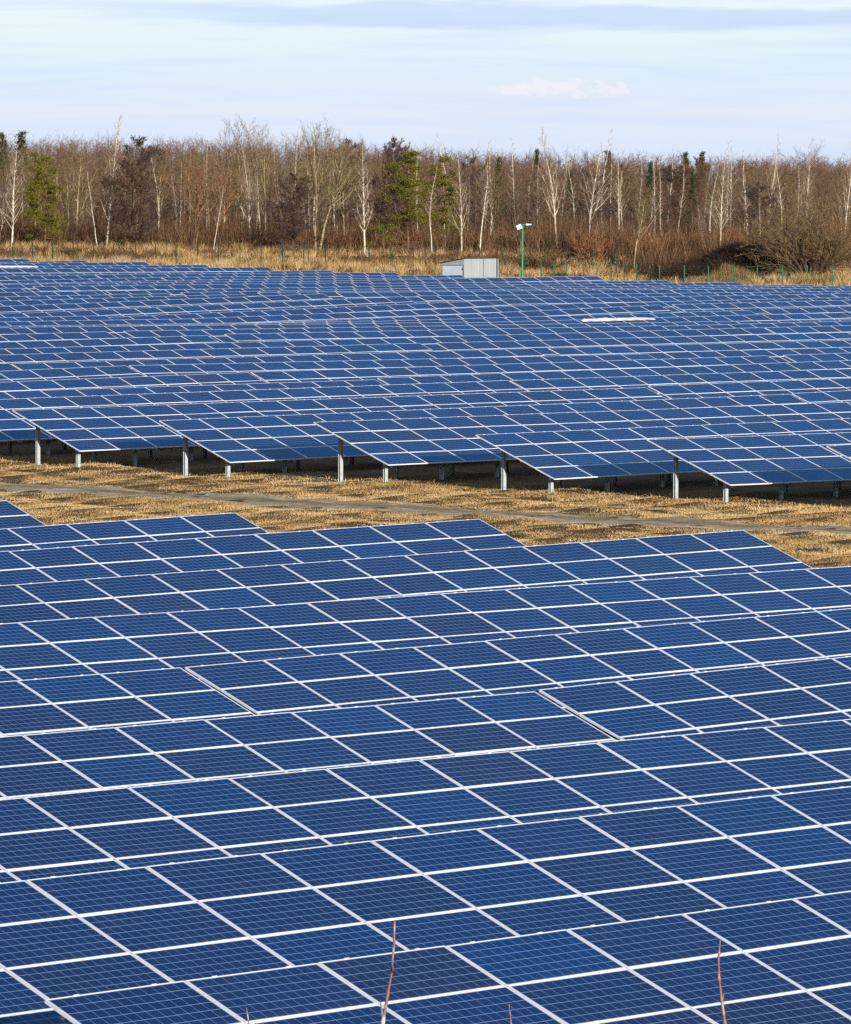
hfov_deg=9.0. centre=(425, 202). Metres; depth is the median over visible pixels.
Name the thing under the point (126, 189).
bare tree
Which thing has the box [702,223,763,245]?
shrub
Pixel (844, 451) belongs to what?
solar table
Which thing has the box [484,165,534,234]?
bare tree
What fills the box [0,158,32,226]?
bare tree
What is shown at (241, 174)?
bare tree
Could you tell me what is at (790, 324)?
solar table
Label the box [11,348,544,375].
solar table
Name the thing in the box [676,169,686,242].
slender birch
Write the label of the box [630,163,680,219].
bare tree
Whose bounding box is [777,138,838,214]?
bare tree
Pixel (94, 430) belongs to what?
solar table
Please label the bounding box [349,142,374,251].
birch tree
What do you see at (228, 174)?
bare tree
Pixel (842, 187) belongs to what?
bare tree
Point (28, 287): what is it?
solar table
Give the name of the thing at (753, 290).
solar table
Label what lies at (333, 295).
solar table
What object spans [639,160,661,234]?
spruce tree
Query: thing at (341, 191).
bare tree
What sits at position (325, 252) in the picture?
fence
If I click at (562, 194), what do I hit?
bare tree
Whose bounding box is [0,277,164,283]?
solar table
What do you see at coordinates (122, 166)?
bare tree
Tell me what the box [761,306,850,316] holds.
solar table
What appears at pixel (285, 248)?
shrub
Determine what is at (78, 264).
solar table
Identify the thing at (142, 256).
shrub
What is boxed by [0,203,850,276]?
undergrowth
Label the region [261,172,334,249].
alder tree
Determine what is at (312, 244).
shrub
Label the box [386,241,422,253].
shrub
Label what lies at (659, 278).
fence
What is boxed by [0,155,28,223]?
bare tree
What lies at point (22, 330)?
solar table
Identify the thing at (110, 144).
bare tree
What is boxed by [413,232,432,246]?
shrub
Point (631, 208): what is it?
alder tree
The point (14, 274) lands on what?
solar table
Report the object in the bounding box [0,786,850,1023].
solar table
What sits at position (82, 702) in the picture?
solar table
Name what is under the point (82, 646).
solar table
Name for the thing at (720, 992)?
twig
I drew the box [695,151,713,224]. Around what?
spruce tree
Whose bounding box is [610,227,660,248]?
shrub
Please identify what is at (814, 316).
solar table
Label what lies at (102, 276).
solar table
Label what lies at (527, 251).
shrub
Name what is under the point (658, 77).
sky
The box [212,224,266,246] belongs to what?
shrub
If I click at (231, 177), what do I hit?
bare tree
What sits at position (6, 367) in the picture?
solar table
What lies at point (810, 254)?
willow bush
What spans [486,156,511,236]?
spruce tree
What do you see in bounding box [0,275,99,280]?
solar table
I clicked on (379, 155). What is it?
distant wood
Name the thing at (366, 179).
bare tree
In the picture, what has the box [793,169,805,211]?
slender birch
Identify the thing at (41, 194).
bare tree
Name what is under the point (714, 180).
bare tree
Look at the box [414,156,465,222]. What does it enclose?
bare tree
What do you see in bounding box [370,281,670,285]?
solar table
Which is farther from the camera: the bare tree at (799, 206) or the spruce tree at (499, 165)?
the spruce tree at (499, 165)
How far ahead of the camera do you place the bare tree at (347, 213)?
604.97 m
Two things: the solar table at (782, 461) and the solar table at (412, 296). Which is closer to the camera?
the solar table at (782, 461)
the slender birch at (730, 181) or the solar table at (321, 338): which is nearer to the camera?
the solar table at (321, 338)
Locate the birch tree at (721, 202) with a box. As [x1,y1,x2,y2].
[708,146,735,245]
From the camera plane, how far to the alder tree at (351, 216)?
644.76 m
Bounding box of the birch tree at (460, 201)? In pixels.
[446,153,470,250]
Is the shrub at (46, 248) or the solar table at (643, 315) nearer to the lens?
the solar table at (643, 315)
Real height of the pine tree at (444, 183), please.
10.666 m
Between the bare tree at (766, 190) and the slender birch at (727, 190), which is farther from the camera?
the slender birch at (727, 190)
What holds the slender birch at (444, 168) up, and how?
on the ground at (638, 486)
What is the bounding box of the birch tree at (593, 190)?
[581,143,614,225]
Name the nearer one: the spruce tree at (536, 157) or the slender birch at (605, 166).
the slender birch at (605, 166)
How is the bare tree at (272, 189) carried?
on the ground at (638, 486)
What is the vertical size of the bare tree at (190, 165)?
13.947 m
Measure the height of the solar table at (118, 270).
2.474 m
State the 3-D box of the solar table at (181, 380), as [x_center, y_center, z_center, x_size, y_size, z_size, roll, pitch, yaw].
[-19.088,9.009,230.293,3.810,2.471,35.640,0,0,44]
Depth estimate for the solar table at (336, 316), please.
356.86 m
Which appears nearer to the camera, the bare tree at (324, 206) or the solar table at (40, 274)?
the solar table at (40, 274)
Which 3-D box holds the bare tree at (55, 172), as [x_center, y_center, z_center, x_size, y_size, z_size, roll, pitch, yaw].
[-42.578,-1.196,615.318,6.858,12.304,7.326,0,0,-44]
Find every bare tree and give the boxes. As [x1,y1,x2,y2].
[0,134,33,219]
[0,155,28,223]
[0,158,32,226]
[0,168,33,228]
[9,148,57,214]
[10,144,64,227]
[17,143,76,215]
[21,164,60,209]
[38,137,98,223]
[42,129,108,226]
[49,134,101,233]
[50,150,107,230]
[51,151,98,227]
[54,146,94,227]
[58,159,111,228]
[71,149,122,229]
[84,130,122,221]
[88,173,137,231]
[96,155,146,233]
[97,139,156,211]
[99,152,128,202]
[111,143,164,231]
[121,144,168,210]
[122,156,161,228]
[136,158,198,238]
[144,149,189,223]
[149,150,200,222]
[163,136,226,219]
[164,145,223,227]
[174,153,231,237]
[181,137,238,235]
[185,152,225,228]
[199,138,254,224]
[200,148,237,218]
[201,137,271,229]
[208,114,265,232]
[209,141,246,236]
[233,149,291,230]
[236,141,276,217]
[241,135,285,229]
[244,119,286,238]
[247,158,288,229]
[256,144,297,220]
[274,127,325,196]
[274,134,347,235]
[287,131,347,226]
[287,153,326,222]
[289,114,340,247]
[316,131,380,237]
[317,140,378,231]
[318,137,369,233]
[319,128,362,247]
[343,139,400,221]
[348,146,375,211]
[348,158,396,223]
[357,156,382,220]
[364,156,427,230]
[367,168,411,236]
[391,146,454,234]
[395,165,428,232]
[410,155,461,226]
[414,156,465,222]
[433,158,481,212]
[453,156,496,235]
[456,173,485,227]
[463,151,510,241]
[463,155,532,230]
[479,151,527,229]
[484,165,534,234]
[487,165,544,242]
[502,161,539,223]
[513,148,568,231]
[523,161,579,227]
[543,168,581,224]
[555,144,625,224]
[558,168,610,219]
[604,152,640,228]
[605,166,657,232]
[617,172,663,232]
[629,178,657,268]
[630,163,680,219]
[641,178,684,238]
[662,154,718,225]
[680,186,718,232]
[686,181,734,242]
[693,168,731,237]
[709,178,752,231]
[710,158,767,226]
[725,169,758,227]
[728,156,791,222]
[735,164,769,223]
[736,168,799,225]
[746,170,785,223]
[747,160,792,214]
[753,156,810,229]
[763,163,802,221]
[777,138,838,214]
[787,189,820,235]
[796,164,850,226]
[798,174,830,224]
[802,158,850,230]
[810,160,850,222]
[827,165,850,218]
[827,174,850,228]
[836,172,850,215]
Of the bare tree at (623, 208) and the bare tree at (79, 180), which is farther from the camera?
the bare tree at (623, 208)
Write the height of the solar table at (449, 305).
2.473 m
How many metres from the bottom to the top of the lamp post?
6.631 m
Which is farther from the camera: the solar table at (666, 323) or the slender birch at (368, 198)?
the slender birch at (368, 198)
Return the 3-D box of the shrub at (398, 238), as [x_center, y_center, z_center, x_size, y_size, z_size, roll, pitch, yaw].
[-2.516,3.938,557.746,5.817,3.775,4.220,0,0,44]
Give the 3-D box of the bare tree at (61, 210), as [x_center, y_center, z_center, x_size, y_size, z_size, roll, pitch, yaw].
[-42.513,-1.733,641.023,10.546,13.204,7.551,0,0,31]
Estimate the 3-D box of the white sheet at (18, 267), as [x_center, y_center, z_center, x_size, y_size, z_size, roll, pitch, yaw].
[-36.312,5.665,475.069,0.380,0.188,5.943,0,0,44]
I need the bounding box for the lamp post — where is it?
[516,224,530,276]
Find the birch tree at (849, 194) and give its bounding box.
[837,144,850,228]
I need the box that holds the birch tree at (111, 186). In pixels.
[95,115,129,247]
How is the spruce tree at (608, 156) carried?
on the ground at (638, 486)
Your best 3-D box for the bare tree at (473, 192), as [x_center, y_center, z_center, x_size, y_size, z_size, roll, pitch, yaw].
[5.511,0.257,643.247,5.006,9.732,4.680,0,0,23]
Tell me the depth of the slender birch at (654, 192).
580.08 m
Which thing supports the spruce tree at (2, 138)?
on the ground at (638, 486)
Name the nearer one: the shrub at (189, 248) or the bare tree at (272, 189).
the shrub at (189, 248)
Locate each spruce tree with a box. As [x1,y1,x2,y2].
[0,131,15,219]
[7,130,29,223]
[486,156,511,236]
[529,148,545,220]
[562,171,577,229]
[596,150,621,226]
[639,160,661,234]
[679,151,696,221]
[685,170,698,238]
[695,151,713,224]
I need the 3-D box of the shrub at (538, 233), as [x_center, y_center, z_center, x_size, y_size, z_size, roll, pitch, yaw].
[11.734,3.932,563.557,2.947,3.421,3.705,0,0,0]
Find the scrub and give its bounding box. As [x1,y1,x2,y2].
[685,262,756,284]
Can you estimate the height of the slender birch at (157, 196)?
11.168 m
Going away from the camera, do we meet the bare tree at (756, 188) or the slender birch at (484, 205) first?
the slender birch at (484, 205)
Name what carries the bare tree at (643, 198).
on the ground at (638, 486)
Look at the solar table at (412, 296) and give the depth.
396.83 m
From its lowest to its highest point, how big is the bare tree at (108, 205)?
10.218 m
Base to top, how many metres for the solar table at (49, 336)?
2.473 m
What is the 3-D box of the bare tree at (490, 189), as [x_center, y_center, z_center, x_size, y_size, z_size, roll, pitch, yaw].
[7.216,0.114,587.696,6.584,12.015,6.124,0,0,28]
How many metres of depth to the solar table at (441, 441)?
198.83 m
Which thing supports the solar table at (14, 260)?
on the ground at (638, 486)
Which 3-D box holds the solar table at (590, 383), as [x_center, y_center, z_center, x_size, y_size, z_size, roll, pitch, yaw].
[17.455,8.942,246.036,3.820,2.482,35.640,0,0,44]
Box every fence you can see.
[0,243,662,274]
[540,260,850,285]
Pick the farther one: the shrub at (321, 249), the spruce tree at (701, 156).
the spruce tree at (701, 156)
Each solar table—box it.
[0,259,30,261]
[0,260,86,262]
[0,262,148,265]
[0,265,207,268]
[0,267,272,273]
[0,273,32,275]
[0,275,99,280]
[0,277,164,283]
[0,281,299,291]
[0,288,25,291]
[0,291,98,296]
[0,293,170,300]
[0,294,247,305]
[0,294,331,312]
[0,313,27,317]
[0,315,111,321]
[0,319,197,325]
[0,322,279,327]
[0,327,18,334]
[0,332,116,341]
[0,335,219,348]
[0,340,320,354]
[0,343,432,363]
[0,363,19,370]
[0,366,142,381]
[0,372,265,391]
[0,380,383,442]
[0,380,527,454]
[0,500,46,528]
[0,513,268,550]
[0,519,525,584]
[0,530,811,622]
[0,566,850,698]
[0,667,254,735]
[0,691,615,798]
[0,719,850,882]
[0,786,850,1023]
[8,279,230,283]
[11,321,373,333]
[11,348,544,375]
[12,387,665,466]
[23,296,416,316]
[26,322,468,337]
[31,270,333,277]
[33,282,373,294]
[44,890,850,1023]
[95,272,398,280]
[106,285,444,295]
[109,301,497,320]
[123,324,565,342]
[129,354,655,382]
[159,394,805,476]
[161,275,465,280]
[181,286,518,295]
[184,608,850,730]
[193,304,580,322]
[224,325,667,345]
[229,277,511,281]
[251,356,779,384]
[257,288,592,298]
[284,305,671,322]
[298,276,605,282]
[313,402,850,481]
[328,328,774,350]
[337,289,674,303]
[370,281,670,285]
[372,310,756,322]
[377,360,850,385]
[417,292,752,306]
[436,332,850,355]
[442,282,742,287]
[467,312,850,324]
[476,418,850,492]
[500,294,834,308]
[510,369,850,398]
[517,285,813,288]
[539,656,850,739]
[548,340,850,358]
[563,319,850,326]
[585,297,850,311]
[593,286,850,289]
[647,432,850,501]
[648,378,850,402]
[662,321,850,329]
[663,347,850,362]
[671,288,850,292]
[672,300,850,314]
[749,291,850,296]
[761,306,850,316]
[765,325,850,333]
[783,353,850,361]
[791,390,850,402]
[826,444,850,460]
[831,293,850,296]
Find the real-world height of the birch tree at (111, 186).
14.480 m
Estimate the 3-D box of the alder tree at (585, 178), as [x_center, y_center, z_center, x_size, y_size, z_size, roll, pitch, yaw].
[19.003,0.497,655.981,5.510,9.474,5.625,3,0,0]
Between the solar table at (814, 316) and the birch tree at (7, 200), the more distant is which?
the birch tree at (7, 200)
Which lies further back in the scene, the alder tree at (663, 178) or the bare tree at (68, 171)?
the bare tree at (68, 171)
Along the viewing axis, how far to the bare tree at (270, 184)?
601.78 m
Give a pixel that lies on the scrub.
(725, 274)
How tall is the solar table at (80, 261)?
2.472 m
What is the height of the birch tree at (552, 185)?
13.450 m
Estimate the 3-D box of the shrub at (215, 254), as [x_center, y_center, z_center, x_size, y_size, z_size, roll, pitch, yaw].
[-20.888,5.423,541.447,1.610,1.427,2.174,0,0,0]
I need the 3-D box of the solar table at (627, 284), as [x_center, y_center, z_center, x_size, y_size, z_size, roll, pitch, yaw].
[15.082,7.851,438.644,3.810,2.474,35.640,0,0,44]
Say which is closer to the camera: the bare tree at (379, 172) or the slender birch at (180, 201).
the slender birch at (180, 201)
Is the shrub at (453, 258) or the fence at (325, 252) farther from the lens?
the shrub at (453, 258)
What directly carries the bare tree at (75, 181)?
on the ground at (638, 486)
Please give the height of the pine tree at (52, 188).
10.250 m
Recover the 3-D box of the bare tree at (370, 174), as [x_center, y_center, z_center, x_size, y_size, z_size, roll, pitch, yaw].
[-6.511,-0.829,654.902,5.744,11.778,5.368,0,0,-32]
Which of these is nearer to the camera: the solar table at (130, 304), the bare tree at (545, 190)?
the solar table at (130, 304)
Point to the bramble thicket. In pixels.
(724, 254)
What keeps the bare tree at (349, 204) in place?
on the ground at (638, 486)
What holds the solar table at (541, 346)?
on the ground at (638, 486)
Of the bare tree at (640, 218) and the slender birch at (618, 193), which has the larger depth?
the slender birch at (618, 193)
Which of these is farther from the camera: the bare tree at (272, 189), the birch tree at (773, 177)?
the bare tree at (272, 189)
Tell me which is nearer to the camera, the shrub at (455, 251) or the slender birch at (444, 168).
the shrub at (455, 251)
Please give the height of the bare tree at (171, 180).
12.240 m
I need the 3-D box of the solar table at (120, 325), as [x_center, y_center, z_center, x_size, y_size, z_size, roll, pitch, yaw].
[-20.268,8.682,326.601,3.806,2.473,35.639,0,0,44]
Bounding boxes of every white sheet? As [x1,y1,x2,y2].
[0,266,37,267]
[581,317,654,321]
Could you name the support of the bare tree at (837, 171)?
on the ground at (638, 486)
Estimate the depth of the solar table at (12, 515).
144.95 m
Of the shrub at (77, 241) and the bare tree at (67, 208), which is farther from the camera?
the bare tree at (67, 208)
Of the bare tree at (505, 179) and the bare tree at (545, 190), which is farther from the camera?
the bare tree at (505, 179)
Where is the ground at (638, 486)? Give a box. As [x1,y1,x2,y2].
[0,204,850,739]
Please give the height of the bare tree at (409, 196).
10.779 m
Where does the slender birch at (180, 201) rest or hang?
on the ground at (638, 486)
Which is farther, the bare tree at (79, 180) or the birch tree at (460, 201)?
the bare tree at (79, 180)
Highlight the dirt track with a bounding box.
[0,482,850,533]
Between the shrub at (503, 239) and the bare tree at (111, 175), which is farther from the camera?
the bare tree at (111, 175)
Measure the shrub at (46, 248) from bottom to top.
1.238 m
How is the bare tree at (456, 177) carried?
on the ground at (638, 486)
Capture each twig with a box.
[380,921,395,1023]
[717,940,726,1023]
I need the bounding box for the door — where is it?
[442,266,462,275]
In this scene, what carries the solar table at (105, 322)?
on the ground at (638, 486)
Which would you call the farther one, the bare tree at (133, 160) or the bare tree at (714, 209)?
the bare tree at (133, 160)
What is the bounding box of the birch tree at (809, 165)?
[797,137,821,221]
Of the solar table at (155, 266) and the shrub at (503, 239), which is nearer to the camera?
the solar table at (155, 266)
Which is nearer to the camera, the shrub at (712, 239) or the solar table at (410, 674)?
the solar table at (410, 674)
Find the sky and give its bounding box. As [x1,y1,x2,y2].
[0,0,850,202]
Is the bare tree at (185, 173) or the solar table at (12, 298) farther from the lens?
the bare tree at (185, 173)
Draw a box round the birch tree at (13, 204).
[0,141,31,243]
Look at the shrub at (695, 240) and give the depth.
545.44 m
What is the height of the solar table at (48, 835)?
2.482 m
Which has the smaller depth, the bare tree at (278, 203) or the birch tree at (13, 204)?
the birch tree at (13, 204)
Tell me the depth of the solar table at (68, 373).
245.89 m
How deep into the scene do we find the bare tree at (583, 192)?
615.37 m
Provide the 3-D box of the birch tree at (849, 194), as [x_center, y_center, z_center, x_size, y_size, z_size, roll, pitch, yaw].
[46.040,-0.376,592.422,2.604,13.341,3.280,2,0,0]
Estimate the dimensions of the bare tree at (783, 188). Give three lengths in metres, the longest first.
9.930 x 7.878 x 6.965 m
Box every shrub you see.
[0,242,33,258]
[2,224,56,243]
[25,222,101,245]
[33,243,60,252]
[55,233,94,245]
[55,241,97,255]
[75,223,126,243]
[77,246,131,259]
[97,248,156,260]
[98,243,131,255]
[144,250,170,260]
[162,229,206,244]
[173,221,217,244]
[178,244,196,251]
[198,246,231,254]
[206,237,247,248]
[210,251,222,259]
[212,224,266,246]
[238,242,262,253]
[275,242,302,253]
[279,233,320,250]
[293,242,317,253]
[306,244,336,254]
[324,227,375,252]
[356,251,386,264]
[368,227,423,248]
[384,244,404,252]
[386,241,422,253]
[401,247,449,264]
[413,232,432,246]
[430,251,458,260]
[448,250,464,255]
[456,228,492,249]
[462,242,515,267]
[482,226,531,251]
[483,246,539,269]
[515,245,585,271]
[529,225,548,247]
[554,248,572,256]
[562,226,621,260]
[584,221,628,243]
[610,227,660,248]
[622,229,687,255]
[645,232,684,251]
[674,225,712,255]
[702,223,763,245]
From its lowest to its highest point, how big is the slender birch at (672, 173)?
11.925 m
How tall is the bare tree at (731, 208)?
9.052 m
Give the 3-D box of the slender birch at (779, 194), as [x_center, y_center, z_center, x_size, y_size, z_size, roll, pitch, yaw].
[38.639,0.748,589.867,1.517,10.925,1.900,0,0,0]
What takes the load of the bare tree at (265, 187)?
on the ground at (638, 486)
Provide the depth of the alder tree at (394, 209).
566.52 m
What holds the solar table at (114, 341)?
on the ground at (638, 486)
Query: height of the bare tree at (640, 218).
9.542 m
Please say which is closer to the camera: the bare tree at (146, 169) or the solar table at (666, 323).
the solar table at (666, 323)
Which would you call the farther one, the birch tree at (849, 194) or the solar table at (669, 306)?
the birch tree at (849, 194)
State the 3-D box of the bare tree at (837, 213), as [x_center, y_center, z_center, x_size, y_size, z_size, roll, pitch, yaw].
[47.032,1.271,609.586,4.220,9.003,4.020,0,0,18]
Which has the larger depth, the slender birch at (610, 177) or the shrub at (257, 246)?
the slender birch at (610, 177)
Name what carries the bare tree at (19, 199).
on the ground at (638, 486)
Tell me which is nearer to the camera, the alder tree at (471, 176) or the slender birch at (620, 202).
the slender birch at (620, 202)
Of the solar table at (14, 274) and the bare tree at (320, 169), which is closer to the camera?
the solar table at (14, 274)
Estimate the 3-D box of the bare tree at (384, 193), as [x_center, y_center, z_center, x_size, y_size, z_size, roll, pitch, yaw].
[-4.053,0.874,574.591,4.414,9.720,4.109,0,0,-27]
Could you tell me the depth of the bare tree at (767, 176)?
673.12 m
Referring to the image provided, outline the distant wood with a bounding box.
[0,131,850,233]
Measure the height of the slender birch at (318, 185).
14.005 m
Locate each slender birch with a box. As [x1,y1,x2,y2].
[83,171,97,246]
[151,159,163,231]
[175,163,184,230]
[213,185,224,249]
[251,151,263,236]
[290,148,301,212]
[305,134,319,230]
[364,165,370,233]
[424,165,437,251]
[435,132,450,232]
[479,161,492,250]
[483,140,499,234]
[508,137,519,226]
[536,162,544,213]
[566,159,577,214]
[592,134,612,216]
[608,146,615,218]
[612,150,626,229]
[616,171,624,230]
[637,155,643,228]
[648,160,659,227]
[656,166,664,231]
[666,148,676,211]
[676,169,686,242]
[703,171,718,238]
[724,160,733,226]
[726,140,738,225]
[737,150,750,230]
[774,162,786,219]
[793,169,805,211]
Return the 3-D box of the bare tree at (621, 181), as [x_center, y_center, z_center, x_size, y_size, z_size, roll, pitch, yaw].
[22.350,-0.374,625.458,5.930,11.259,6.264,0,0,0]
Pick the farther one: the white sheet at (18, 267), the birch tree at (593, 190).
the birch tree at (593, 190)
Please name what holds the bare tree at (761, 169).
on the ground at (638, 486)
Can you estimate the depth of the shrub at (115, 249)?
541.31 m
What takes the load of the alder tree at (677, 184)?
on the ground at (638, 486)
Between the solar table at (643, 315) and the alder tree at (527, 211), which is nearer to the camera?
the solar table at (643, 315)
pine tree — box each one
[20,151,52,243]
[22,154,68,245]
[363,150,450,245]
[415,154,469,242]
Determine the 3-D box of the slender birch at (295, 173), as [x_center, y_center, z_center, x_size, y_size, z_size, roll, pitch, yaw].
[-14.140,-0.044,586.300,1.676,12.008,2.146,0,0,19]
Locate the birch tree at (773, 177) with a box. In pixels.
[759,139,787,235]
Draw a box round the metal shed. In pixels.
[438,257,501,277]
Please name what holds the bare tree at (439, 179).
on the ground at (638, 486)
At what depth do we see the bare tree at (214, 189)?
572.39 m
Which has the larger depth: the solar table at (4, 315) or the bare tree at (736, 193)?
the bare tree at (736, 193)
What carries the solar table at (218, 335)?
on the ground at (638, 486)
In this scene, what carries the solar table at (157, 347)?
on the ground at (638, 486)
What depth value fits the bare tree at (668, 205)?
579.17 m
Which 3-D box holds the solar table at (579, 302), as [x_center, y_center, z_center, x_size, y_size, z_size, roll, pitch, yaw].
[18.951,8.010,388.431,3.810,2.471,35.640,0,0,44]
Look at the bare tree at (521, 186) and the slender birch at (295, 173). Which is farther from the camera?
the bare tree at (521, 186)
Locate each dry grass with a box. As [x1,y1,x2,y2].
[0,238,850,285]
[0,451,850,567]
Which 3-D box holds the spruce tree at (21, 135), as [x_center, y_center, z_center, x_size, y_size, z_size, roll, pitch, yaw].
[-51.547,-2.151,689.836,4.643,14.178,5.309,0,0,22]
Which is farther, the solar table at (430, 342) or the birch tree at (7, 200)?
the birch tree at (7, 200)
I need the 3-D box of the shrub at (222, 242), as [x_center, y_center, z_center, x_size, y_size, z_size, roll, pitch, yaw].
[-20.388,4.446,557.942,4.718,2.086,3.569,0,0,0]
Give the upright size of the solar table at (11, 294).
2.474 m
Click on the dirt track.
(269, 500)
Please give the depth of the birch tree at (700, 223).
555.95 m
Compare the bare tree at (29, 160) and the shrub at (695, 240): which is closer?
the shrub at (695, 240)
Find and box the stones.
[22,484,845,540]
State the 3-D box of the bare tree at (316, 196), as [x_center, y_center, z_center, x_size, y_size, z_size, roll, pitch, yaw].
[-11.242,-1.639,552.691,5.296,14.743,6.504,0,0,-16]
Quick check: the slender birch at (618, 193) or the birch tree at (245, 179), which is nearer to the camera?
the birch tree at (245, 179)
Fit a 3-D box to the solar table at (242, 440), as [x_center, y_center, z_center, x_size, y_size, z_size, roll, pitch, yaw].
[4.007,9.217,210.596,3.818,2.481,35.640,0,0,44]
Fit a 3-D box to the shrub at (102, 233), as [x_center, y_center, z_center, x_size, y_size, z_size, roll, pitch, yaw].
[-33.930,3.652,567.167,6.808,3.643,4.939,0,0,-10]
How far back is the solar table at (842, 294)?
403.00 m
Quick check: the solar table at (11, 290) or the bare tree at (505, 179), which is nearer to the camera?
the solar table at (11, 290)
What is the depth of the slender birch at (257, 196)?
576.52 m
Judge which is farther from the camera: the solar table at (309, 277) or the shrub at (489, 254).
the shrub at (489, 254)
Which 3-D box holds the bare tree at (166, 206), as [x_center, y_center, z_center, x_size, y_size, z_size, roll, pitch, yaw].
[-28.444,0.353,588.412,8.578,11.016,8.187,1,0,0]
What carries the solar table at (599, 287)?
on the ground at (638, 486)
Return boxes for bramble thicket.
[652,235,783,282]
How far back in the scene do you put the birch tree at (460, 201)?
556.41 m
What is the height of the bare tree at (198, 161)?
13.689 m
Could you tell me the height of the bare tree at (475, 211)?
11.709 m
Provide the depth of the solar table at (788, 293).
411.04 m
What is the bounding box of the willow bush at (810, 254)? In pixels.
[733,183,850,275]
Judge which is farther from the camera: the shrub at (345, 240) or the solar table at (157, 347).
the shrub at (345, 240)
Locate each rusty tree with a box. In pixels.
[160,153,217,251]
[205,163,245,237]
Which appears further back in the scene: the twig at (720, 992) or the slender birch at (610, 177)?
the slender birch at (610, 177)
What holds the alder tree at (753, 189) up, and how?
on the ground at (638, 486)
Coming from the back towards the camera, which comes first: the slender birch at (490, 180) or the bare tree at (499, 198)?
the slender birch at (490, 180)
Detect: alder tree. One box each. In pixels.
[87,135,164,247]
[124,145,184,227]
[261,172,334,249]
[322,138,377,230]
[361,140,435,230]
[362,135,418,239]
[435,155,487,232]
[511,195,545,238]
[560,167,597,221]
[566,174,617,236]
[605,164,639,237]
[649,165,709,236]
[651,164,697,236]
[675,156,713,229]
[728,182,785,240]
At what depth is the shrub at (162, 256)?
542.00 m
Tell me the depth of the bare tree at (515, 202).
565.64 m
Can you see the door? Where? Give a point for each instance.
(446, 270)
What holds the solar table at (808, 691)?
on the ground at (638, 486)
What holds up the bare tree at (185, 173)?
on the ground at (638, 486)
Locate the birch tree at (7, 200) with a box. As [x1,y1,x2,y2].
[0,161,20,240]
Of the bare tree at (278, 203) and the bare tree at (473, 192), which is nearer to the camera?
the bare tree at (278, 203)
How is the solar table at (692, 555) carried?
on the ground at (638, 486)
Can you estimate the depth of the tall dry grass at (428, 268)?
530.20 m
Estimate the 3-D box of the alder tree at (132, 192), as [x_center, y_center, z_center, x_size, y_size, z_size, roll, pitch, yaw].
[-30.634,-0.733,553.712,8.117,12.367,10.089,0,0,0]
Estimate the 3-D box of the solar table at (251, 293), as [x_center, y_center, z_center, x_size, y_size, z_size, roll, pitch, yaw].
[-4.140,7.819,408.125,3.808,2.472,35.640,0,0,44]
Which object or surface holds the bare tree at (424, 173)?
on the ground at (638, 486)
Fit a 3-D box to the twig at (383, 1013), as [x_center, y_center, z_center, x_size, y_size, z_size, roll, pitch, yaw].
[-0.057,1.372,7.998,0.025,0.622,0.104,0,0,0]
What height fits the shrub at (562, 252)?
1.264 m
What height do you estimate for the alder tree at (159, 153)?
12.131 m
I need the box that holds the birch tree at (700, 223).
[695,205,706,245]
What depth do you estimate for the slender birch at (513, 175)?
599.47 m
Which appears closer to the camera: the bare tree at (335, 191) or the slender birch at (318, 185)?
the bare tree at (335, 191)
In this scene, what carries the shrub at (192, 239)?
on the ground at (638, 486)
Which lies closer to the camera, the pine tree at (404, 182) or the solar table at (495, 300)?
the solar table at (495, 300)
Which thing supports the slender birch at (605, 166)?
on the ground at (638, 486)
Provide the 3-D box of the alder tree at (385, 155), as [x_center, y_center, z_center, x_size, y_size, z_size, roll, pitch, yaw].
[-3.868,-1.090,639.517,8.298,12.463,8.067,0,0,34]
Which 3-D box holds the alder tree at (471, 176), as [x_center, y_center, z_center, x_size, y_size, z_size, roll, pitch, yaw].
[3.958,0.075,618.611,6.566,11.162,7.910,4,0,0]
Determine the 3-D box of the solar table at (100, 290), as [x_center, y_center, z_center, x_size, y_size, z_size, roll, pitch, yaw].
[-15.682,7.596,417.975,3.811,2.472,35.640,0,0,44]
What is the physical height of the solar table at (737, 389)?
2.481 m
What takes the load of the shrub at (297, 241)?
on the ground at (638, 486)
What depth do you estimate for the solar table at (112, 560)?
130.29 m
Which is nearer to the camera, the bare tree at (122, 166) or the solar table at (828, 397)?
the solar table at (828, 397)
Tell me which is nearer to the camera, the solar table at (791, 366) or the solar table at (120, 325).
the solar table at (791, 366)
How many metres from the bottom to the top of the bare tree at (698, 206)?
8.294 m
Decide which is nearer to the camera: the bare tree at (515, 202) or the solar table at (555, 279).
the solar table at (555, 279)
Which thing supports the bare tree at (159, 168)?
on the ground at (638, 486)
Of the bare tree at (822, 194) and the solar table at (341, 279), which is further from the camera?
the bare tree at (822, 194)
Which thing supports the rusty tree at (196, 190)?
on the ground at (638, 486)
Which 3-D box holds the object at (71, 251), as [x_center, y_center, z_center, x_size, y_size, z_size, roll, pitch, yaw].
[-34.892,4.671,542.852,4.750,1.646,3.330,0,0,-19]
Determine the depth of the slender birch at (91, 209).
552.98 m
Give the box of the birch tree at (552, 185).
[531,126,568,244]
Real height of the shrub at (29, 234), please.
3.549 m
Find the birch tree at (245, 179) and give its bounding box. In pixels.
[235,145,258,235]
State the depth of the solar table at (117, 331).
314.40 m
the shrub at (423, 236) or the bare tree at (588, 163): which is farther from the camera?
the bare tree at (588, 163)
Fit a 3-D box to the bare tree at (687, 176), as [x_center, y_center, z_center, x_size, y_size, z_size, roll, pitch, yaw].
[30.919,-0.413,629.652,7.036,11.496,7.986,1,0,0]
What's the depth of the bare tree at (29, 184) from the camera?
631.38 m
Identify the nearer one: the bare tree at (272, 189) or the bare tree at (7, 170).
the bare tree at (7, 170)
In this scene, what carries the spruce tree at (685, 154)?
on the ground at (638, 486)
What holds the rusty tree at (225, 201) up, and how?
on the ground at (638, 486)

